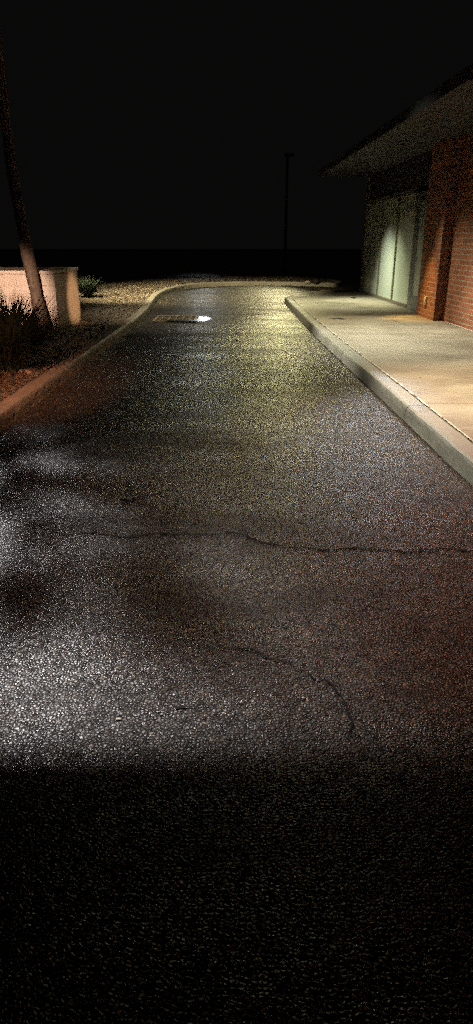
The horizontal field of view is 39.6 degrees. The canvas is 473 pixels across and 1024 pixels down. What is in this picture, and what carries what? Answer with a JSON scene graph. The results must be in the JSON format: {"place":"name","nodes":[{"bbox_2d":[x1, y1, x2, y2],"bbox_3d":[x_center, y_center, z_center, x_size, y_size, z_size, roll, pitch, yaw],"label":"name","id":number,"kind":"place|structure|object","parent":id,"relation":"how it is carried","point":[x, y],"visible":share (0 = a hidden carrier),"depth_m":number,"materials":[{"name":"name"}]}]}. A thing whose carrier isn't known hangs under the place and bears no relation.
{"place":"outdoors","nodes":[
{"label":"outdoors","id":0,"kind":"place"},
{"bbox_2d":[122,496,145,499],"bbox_3d":[-0.604,-0.083,3.872,0.135,0.007,0.062,0,22,0],"label":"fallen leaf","id":1,"kind":"object","parent":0,"point":[130,498],"visible":1,"depth_m":3.87,"materials":[{"name":"brown plant"}]},
{"bbox_2d":[0,259,334,401],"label":"planting bed","id":2,"kind":"object","parent":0,"point":[10,385],"visible":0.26,"depth_m":27.09,"materials":[{"name":"beige gravel"}]},
{"bbox_2d":[0,30,50,332],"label":"tree","id":3,"kind":"object","parent":2,"relation":"on","point":[29,262],"visible":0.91,"depth_m":9.53,"materials":[{"name":"brown plant"}]},
{"bbox_2d":[0,267,80,330],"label":"block wall","id":4,"kind":"structure","parent":2,"relation":"on","point":[63,281],"depth_m":10.32,"materials":[{"name":"beige concrete"}]},
{"bbox_2d":[0,287,107,371],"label":"grass clump","id":5,"kind":"object","parent":2,"relation":"on","point":[19,343],"visible":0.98,"depth_m":6.92,"materials":[{"name":"green plant"}]},
{"bbox_2d":[78,274,108,297],"bbox_3d":[-3.790,-5.756,16.712,1.262,0.568,1.264,-19,29,-39],"label":"grass clump","id":6,"kind":"object","parent":2,"relation":"on","point":[87,289],"visible":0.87,"depth_m":16.64,"materials":[{"name":"green plant"}]},
{"bbox_2d":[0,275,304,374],"bbox_3d":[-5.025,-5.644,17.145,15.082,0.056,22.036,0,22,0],"label":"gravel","id":7,"kind":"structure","parent":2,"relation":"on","point":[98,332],"depth_m":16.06,"materials":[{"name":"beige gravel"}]},
{"bbox_2d":[281,153,293,272],"bbox_3d":[2.200,-12.878,28.737,0.400,4.820,1.349,0,22,0],"label":"street lamp","id":8,"kind":"object","parent":2,"relation":"on","point":[287,156],"visible":0.93,"depth_m":29.09,"materials":[{"name":"metal"}]},
{"bbox_2d":[312,279,320,284],"bbox_3d":[2.670,-7.697,21.962,0.312,0.190,0.245,0,22,0],"label":"rock","id":9,"kind":"object","parent":2,"relation":"on","point":[316,281],"visible":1,"depth_m":21.88,"materials":[{"name":"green stone"}]},
{"bbox_2d":[0,249,472,1023],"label":"road","id":10,"kind":"structure","parent":0,"point":[254,805],"depth_m":2.24,"materials":[{"name":"grey asphalt"}]},
{"bbox_2d":[0,279,341,432],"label":"kerb","id":11,"kind":"structure","parent":10,"relation":"on","point":[16,405],"depth_m":8.01,"materials":[{"name":"concrete"}]},
{"bbox_2d":[152,315,198,321],"bbox_3d":[-1.191,-3.819,12.972,0.830,0.021,1.034,0,22,0],"label":"storm drain","id":12,"kind":"object","parent":10,"relation":"on","point":[161,318],"visible":0.98,"depth_m":13.04,"materials":[{"name":"metal"}]},
{"bbox_2d":[167,319,198,320],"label":"puddle","id":13,"kind":"object","parent":12,"relation":"on","point":[183,320],"visible":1,"depth_m":12.51,"materials":[{"name":"grey liquid"}]},
{"bbox_2d":[197,316,211,320],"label":"puddle","id":14,"kind":"object","parent":10,"relation":"on","point":[201,318],"visible":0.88,"depth_m":13.02,"materials":[{"name":"grey liquid"}]},
{"bbox_2d":[284,291,472,485],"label":"kerb","id":15,"kind":"structure","parent":10,"relation":"on","point":[449,445],"depth_m":5.73,"materials":[{"name":"concrete"}]},
{"bbox_2d":[0,0,472,248],"label":"sky","id":16,"kind":"structure","parent":0,"point":[136,124],"materials":[{"name":"black"}]},
{"bbox_2d":[292,290,472,443],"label":"sidewalk","id":17,"kind":"structure","parent":0,"point":[405,356],"depth_m":8.75,"materials":[{"name":"concrete"}]},
{"bbox_2d":[318,64,472,330],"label":"brick building","id":18,"kind":"structure","parent":0,"point":[413,163],"depth_m":11.49,"materials":[{"name":"brick"},{"name":"metal"},{"name":"glass"}]},
{"bbox_2d":[362,187,420,307],"bbox_3d":[3.505,-6.142,15.331,0.090,2.270,4.415,-1,22,-2],"label":"door","id":19,"kind":"structure","parent":18,"relation":"in","point":[391,217],"depth_m":14.95,"materials":[{"name":"metal"}]},
{"bbox_2d":[409,196,427,310],"bbox_3d":[3.544,-4.918,12.584,0.101,2.050,1.022,-1,22,-2],"label":"door","id":20,"kind":"structure","parent":18,"relation":"in","point":[423,200],"depth_m":12.84,"materials":[{"name":"metal"}]}
]}

